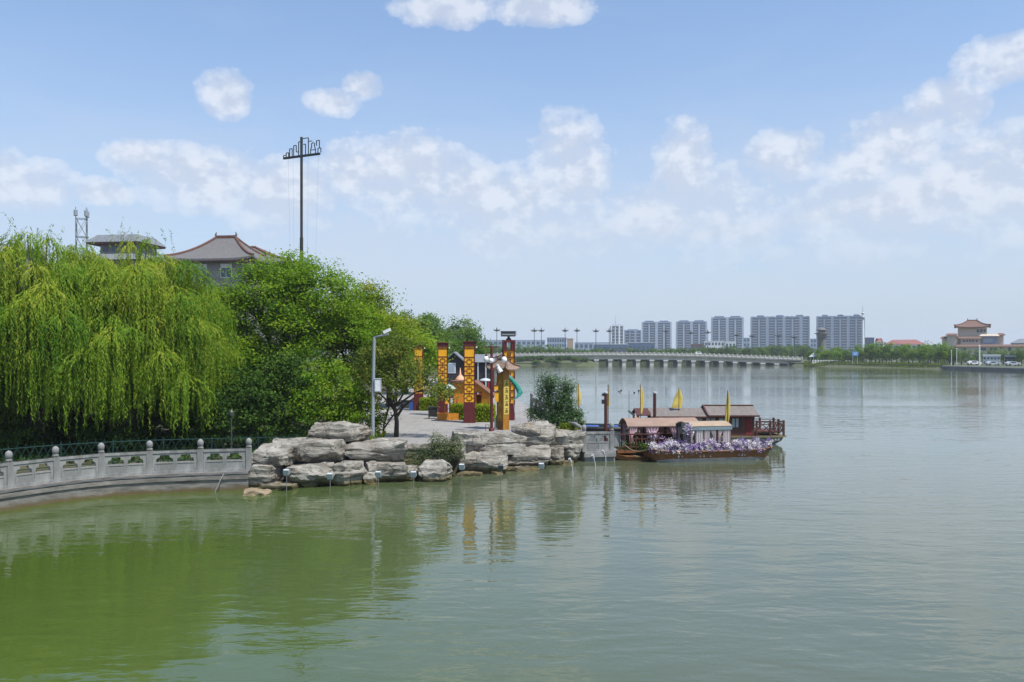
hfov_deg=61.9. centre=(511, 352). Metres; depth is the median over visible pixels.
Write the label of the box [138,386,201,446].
shrub
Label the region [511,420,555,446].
boulder
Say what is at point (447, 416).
wooden planter
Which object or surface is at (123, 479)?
stone ledge
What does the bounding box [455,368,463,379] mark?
market tent
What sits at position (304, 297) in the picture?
broadleaf tree
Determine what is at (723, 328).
apartment tower
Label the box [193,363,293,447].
shrub
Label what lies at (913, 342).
red roofed hall
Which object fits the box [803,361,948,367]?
bank grass
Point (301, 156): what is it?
skyline mast
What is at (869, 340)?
slate house
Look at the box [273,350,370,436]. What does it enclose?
shrub
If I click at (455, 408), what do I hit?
clipped hedge
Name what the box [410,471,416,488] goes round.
floodlight
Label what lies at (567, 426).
shrub
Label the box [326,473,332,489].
floodlight
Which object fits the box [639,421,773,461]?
flower boat
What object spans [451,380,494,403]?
wooden kiosk
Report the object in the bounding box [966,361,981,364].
parked car
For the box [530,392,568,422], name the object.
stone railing
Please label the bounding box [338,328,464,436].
plaza tree
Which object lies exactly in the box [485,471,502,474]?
boulder
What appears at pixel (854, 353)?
blue road sign
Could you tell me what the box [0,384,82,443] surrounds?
garden tree
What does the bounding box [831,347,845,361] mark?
shore tree
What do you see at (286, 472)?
floodlight
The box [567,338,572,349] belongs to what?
stair tower
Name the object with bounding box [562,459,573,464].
boulder
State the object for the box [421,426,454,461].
weedy shrub
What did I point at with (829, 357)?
shore tree
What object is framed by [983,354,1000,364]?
white shop
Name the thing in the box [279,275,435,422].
broadleaf tree
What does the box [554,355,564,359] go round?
bank bush
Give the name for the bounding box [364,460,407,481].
boulder
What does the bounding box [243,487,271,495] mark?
boulder
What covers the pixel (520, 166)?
sky
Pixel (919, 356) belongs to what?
shore tree
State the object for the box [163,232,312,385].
pagoda building
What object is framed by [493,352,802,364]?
lake bridge
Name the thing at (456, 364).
black house
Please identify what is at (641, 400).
pennant flag
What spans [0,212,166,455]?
weeping willow
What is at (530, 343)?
long low block
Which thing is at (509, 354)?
projector column
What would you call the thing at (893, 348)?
shore tree
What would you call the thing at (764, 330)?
apartment tower
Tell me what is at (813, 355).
white pavilion
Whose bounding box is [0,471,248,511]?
retaining wall
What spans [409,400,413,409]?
blue locker
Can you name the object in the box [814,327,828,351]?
lookout tower
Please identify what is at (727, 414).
pennant flag
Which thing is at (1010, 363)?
parked car
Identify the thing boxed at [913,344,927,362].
shore tree
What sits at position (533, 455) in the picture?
boulder
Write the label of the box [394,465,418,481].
boulder
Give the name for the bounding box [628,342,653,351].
blue hall
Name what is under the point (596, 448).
stone landing
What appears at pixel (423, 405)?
clipped hedge
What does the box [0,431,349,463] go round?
ground cover
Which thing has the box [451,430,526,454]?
boulder
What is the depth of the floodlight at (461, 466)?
32.10 m
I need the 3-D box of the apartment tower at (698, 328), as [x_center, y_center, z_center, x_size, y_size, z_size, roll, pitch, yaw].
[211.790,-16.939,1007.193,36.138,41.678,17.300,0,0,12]
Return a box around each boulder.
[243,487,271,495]
[248,464,285,487]
[252,443,294,466]
[256,481,300,490]
[272,437,349,463]
[286,461,334,484]
[301,482,318,487]
[307,421,371,442]
[329,460,366,485]
[345,438,408,461]
[363,471,377,484]
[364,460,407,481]
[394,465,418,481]
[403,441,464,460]
[418,459,452,481]
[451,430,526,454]
[457,471,483,475]
[460,450,508,473]
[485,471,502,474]
[507,444,550,467]
[507,465,539,470]
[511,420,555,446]
[548,446,564,464]
[553,428,585,462]
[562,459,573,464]
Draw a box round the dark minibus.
[614,348,626,352]
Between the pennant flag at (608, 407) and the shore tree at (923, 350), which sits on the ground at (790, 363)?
the shore tree at (923, 350)
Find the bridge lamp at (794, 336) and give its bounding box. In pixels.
[791,334,797,356]
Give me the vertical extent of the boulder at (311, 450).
0.992 m
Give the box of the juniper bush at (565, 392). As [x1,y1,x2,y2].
[524,366,593,428]
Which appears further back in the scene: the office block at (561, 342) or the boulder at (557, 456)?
the office block at (561, 342)
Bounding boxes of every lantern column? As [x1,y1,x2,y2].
[413,343,424,410]
[436,342,449,412]
[461,341,476,422]
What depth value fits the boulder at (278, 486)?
31.04 m
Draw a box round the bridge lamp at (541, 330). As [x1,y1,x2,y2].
[538,327,543,352]
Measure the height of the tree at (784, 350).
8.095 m
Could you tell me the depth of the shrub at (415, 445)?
34.96 m
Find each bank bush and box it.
[515,357,525,360]
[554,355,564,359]
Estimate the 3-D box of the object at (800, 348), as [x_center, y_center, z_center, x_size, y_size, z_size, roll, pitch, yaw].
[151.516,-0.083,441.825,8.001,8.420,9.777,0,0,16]
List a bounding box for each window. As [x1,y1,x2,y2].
[195,264,206,277]
[221,264,231,277]
[448,363,455,372]
[983,338,992,342]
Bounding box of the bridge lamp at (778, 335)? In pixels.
[775,332,781,355]
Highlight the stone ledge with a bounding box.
[0,473,247,493]
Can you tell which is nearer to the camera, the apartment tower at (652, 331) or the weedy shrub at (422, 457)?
the weedy shrub at (422, 457)
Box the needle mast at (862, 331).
[861,310,864,361]
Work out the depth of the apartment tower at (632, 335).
919.48 m
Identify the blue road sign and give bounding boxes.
[852,351,857,363]
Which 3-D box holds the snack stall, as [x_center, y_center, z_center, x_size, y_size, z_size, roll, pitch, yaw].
[-1.867,2.802,60.000,1.000,1.997,0.920,0,0,0]
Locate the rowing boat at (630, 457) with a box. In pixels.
[615,454,649,459]
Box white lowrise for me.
[704,341,724,348]
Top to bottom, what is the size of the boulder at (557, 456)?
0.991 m
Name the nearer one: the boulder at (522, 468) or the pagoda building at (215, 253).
the boulder at (522, 468)
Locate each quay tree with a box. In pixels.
[945,347,960,364]
[958,348,967,364]
[963,349,975,362]
[972,348,984,361]
[997,348,1008,363]
[1012,346,1023,365]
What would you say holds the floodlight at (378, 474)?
in the lake water
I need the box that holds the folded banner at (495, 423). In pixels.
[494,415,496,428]
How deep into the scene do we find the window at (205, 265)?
90.76 m
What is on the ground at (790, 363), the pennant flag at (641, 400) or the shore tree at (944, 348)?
the shore tree at (944, 348)
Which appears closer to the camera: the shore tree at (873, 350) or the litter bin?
the litter bin
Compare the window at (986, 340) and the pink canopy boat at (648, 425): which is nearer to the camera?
the pink canopy boat at (648, 425)
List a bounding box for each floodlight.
[283,469,289,491]
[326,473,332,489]
[375,471,381,490]
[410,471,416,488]
[458,464,464,484]
[497,465,503,483]
[538,463,544,480]
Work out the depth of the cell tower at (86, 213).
111.59 m
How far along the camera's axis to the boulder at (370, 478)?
32.33 m
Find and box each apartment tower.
[610,315,623,343]
[624,329,640,347]
[642,321,671,349]
[676,320,706,351]
[711,316,743,349]
[750,315,809,350]
[816,314,864,351]
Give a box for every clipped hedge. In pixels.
[418,397,437,410]
[450,402,463,419]
[475,402,495,421]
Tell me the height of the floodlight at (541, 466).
1.117 m
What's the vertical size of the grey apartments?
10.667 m
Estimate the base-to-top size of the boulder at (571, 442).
1.533 m
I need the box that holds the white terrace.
[812,360,837,363]
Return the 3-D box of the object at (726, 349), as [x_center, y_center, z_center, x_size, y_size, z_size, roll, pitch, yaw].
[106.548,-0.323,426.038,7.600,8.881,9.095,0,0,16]
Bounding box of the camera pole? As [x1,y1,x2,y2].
[371,328,390,438]
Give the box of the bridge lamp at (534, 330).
[531,328,536,351]
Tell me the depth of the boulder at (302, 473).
31.55 m
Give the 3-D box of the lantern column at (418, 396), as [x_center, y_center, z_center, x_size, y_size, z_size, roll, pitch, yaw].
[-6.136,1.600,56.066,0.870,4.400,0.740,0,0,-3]
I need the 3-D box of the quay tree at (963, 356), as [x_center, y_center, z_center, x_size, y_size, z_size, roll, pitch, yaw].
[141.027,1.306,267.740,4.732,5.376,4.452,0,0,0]
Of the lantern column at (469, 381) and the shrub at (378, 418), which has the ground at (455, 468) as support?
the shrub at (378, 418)
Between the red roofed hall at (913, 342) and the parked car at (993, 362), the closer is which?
the parked car at (993, 362)
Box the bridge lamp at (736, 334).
[733,333,738,354]
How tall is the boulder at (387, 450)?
0.904 m
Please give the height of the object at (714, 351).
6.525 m
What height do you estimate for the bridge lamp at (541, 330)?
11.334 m
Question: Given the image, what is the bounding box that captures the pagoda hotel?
[940,318,1023,362]
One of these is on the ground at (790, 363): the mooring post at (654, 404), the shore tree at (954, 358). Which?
the shore tree at (954, 358)
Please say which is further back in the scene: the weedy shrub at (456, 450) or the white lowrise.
the white lowrise
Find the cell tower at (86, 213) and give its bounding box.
[74,207,88,253]
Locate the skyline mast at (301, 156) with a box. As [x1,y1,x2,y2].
[283,137,320,269]
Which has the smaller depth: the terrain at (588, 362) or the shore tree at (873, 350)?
the shore tree at (873, 350)
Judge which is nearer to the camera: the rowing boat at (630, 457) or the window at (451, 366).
the rowing boat at (630, 457)
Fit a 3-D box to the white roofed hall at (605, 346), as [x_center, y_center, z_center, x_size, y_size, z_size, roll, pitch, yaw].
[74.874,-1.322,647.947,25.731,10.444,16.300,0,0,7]
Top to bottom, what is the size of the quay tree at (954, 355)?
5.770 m
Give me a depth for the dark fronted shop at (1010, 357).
262.16 m
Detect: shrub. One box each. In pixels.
[0,416,62,457]
[63,418,158,453]
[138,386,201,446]
[162,377,251,445]
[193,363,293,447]
[233,347,334,439]
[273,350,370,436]
[323,380,400,442]
[399,444,434,465]
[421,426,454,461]
[442,432,468,465]
[556,422,578,429]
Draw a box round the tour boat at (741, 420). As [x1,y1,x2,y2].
[632,405,785,444]
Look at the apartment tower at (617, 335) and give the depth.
899.42 m
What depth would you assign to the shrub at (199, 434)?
37.98 m
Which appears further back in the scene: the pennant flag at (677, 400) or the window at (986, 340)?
the window at (986, 340)
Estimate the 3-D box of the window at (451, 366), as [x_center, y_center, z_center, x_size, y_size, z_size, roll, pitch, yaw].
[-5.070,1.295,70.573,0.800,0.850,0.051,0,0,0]
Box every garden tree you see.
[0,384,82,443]
[48,392,164,443]
[145,359,246,434]
[226,309,340,421]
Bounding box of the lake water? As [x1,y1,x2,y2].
[0,364,1023,681]
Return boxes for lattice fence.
[0,434,303,472]
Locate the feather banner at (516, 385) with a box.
[509,375,522,420]
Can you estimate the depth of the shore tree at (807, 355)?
313.99 m
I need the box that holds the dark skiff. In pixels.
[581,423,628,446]
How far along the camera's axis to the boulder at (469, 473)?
34.54 m
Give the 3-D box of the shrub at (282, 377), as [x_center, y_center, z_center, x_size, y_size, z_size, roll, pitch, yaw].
[-10.150,2.111,38.385,4.904,4.738,3.780,0,0,0]
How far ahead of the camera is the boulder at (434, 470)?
32.95 m
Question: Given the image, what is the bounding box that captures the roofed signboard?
[486,357,519,429]
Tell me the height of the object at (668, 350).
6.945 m
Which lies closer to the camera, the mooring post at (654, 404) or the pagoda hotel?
the mooring post at (654, 404)
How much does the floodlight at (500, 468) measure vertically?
1.142 m
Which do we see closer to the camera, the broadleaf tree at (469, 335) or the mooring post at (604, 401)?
the mooring post at (604, 401)
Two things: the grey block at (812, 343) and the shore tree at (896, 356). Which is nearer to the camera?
the shore tree at (896, 356)
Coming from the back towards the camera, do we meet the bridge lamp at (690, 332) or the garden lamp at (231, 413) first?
the bridge lamp at (690, 332)
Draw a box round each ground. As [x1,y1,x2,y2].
[0,367,496,481]
[307,354,1023,367]
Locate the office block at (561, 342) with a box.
[547,337,566,350]
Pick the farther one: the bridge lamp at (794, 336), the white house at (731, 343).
the white house at (731, 343)
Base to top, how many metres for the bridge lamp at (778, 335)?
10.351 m
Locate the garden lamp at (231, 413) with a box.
[229,410,233,454]
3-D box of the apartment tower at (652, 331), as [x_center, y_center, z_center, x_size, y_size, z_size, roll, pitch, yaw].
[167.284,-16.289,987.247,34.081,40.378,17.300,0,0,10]
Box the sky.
[0,0,1023,353]
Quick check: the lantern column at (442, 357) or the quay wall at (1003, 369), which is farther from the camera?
the quay wall at (1003, 369)
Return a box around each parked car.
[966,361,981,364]
[985,361,1000,365]
[1004,361,1020,365]
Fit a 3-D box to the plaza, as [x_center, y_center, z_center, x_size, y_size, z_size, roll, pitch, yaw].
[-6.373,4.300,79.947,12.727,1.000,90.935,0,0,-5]
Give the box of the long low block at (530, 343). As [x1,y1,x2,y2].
[481,340,544,349]
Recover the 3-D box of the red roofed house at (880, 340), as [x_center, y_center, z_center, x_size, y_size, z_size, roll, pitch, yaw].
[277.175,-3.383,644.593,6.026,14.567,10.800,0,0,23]
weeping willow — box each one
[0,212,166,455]
[0,217,246,450]
[0,273,72,425]
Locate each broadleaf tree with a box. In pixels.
[193,245,401,434]
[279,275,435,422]
[348,306,452,406]
[382,309,459,393]
[414,311,465,385]
[434,314,496,360]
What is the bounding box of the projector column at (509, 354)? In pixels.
[500,331,516,419]
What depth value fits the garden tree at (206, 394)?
44.14 m
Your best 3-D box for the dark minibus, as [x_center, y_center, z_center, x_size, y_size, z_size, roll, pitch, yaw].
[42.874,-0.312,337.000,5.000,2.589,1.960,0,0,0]
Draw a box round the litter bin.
[428,406,438,418]
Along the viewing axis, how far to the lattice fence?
33.22 m
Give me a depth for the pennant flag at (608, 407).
41.59 m
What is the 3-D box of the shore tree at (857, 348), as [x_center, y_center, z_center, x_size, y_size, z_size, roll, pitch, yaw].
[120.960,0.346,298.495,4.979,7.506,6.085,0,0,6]
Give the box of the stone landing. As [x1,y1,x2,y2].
[568,418,616,460]
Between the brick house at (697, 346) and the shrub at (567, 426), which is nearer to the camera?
the shrub at (567, 426)
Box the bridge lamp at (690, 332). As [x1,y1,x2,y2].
[687,330,693,352]
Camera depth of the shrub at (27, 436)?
35.58 m
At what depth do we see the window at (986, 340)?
316.56 m
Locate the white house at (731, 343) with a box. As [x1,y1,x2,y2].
[725,341,735,348]
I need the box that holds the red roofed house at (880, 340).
[875,338,882,357]
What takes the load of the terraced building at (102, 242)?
on the ground at (455, 468)
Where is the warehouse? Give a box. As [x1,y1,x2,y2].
[574,342,611,349]
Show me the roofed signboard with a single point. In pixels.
(503, 402)
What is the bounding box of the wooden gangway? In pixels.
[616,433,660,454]
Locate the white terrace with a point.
(822, 360)
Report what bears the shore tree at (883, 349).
on the ground at (790, 363)
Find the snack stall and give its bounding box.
[478,378,489,394]
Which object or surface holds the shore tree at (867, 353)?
on the ground at (790, 363)
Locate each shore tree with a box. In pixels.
[804,349,820,360]
[813,346,830,359]
[823,349,837,359]
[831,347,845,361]
[842,349,856,361]
[852,343,864,361]
[859,343,873,361]
[868,342,882,361]
[872,342,893,361]
[883,340,898,361]
[891,344,911,361]
[899,342,915,361]
[909,344,927,362]
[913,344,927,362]
[917,343,936,362]
[927,344,943,361]
[937,342,952,362]
[946,346,961,361]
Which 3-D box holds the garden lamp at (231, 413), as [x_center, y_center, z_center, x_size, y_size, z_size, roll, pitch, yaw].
[-11.900,3.405,36.200,0.203,1.950,0.203,0,0,22]
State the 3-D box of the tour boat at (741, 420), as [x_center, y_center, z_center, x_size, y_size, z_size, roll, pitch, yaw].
[10.448,4.021,47.069,8.800,2.279,2.999,0,0,1]
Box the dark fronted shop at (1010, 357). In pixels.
[1004,355,1017,361]
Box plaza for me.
[354,378,558,460]
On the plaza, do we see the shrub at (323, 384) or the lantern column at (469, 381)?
the lantern column at (469, 381)
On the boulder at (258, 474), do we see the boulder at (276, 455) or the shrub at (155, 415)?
the boulder at (276, 455)
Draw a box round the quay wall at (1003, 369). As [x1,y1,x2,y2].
[940,366,1023,371]
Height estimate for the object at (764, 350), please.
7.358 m
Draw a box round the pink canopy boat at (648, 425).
[614,417,697,454]
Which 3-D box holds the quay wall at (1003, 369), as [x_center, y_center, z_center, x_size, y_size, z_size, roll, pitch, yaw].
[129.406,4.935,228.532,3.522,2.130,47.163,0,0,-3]
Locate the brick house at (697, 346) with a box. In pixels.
[691,344,703,349]
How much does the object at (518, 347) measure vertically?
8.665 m
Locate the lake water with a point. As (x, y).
(860, 524)
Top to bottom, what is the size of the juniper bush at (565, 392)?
3.396 m
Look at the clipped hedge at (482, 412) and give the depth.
46.48 m
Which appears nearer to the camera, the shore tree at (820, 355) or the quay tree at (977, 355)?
the quay tree at (977, 355)
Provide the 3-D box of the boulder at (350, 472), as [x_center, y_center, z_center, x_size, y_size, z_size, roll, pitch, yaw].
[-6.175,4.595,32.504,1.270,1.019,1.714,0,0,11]
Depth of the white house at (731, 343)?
720.01 m
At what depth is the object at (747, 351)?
426.01 m
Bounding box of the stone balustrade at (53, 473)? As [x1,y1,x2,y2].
[0,438,251,489]
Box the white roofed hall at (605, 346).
[594,344,627,351]
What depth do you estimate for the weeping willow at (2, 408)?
36.68 m
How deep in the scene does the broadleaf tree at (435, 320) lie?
97.53 m
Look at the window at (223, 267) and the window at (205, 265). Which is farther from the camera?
the window at (205, 265)
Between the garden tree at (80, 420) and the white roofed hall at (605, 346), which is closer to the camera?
the garden tree at (80, 420)
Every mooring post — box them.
[601,392,607,440]
[653,392,656,417]
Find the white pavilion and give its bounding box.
[809,354,818,360]
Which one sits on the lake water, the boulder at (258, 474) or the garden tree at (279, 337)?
the boulder at (258, 474)
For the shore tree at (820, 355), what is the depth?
308.97 m
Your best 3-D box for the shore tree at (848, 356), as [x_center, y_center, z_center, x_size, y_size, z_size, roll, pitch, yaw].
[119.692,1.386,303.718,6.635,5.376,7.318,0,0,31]
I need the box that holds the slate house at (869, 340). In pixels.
[865,338,873,345]
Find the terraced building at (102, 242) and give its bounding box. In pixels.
[85,232,173,341]
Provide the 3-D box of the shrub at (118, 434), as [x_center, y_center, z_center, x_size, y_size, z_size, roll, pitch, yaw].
[-17.515,3.626,36.884,4.026,1.792,3.382,0,0,0]
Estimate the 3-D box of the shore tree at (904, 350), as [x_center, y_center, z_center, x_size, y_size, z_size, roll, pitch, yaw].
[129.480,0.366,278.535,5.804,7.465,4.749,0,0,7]
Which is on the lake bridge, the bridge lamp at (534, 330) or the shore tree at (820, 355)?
the bridge lamp at (534, 330)
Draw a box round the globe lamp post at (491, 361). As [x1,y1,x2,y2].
[483,346,506,430]
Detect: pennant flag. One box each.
[577,384,580,423]
[608,385,609,431]
[640,385,643,417]
[671,388,682,407]
[725,390,729,421]
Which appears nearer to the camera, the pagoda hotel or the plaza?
the plaza
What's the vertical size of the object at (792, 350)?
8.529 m
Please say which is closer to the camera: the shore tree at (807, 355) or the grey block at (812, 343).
the shore tree at (807, 355)
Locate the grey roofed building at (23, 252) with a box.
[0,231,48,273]
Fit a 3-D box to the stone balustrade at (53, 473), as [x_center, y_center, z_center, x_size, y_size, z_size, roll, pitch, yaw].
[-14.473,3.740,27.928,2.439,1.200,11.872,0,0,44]
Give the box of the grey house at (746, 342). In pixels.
[743,338,749,347]
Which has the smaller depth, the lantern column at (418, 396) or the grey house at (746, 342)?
the lantern column at (418, 396)
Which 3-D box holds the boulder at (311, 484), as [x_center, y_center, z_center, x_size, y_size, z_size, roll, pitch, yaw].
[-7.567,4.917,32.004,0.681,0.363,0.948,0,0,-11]
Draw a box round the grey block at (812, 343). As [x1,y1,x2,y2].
[810,339,815,352]
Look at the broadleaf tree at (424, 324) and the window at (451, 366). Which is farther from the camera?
the broadleaf tree at (424, 324)
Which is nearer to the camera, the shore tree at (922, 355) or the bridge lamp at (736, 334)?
the shore tree at (922, 355)
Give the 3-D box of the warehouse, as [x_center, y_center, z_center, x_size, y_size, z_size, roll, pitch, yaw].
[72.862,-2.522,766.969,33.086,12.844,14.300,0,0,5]
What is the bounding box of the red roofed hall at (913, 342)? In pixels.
[884,340,923,348]
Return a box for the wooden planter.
[437,395,458,419]
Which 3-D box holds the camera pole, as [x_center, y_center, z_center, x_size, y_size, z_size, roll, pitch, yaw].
[-5.648,1.522,36.774,0.885,5.157,0.290,0,0,0]
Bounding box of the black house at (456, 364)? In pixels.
[448,352,495,397]
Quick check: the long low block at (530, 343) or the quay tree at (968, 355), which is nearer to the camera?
the quay tree at (968, 355)
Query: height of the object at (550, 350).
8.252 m
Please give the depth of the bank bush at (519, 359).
325.35 m
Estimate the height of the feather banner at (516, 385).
2.912 m
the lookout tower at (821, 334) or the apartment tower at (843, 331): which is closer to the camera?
the lookout tower at (821, 334)
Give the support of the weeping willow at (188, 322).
on the ground at (455, 468)
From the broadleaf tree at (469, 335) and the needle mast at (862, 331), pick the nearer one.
the broadleaf tree at (469, 335)
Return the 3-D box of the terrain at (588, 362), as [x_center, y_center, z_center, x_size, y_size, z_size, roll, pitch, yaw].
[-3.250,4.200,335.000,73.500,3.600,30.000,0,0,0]
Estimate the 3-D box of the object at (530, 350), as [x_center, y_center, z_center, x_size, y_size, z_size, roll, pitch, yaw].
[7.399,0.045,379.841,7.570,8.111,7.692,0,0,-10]
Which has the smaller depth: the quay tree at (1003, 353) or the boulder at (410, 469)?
the boulder at (410, 469)
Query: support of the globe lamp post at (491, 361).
on the plaza
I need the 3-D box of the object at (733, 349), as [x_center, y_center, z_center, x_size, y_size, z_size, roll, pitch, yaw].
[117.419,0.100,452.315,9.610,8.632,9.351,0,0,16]
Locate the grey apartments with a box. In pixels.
[1011,339,1023,343]
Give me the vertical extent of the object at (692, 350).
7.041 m
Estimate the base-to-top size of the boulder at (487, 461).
1.039 m
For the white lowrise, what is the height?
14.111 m
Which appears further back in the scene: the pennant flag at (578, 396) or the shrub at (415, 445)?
the pennant flag at (578, 396)
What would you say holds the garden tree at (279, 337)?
on the ground at (455, 468)
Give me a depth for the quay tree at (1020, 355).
249.71 m
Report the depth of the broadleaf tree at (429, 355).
59.34 m
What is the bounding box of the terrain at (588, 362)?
[515,359,598,365]

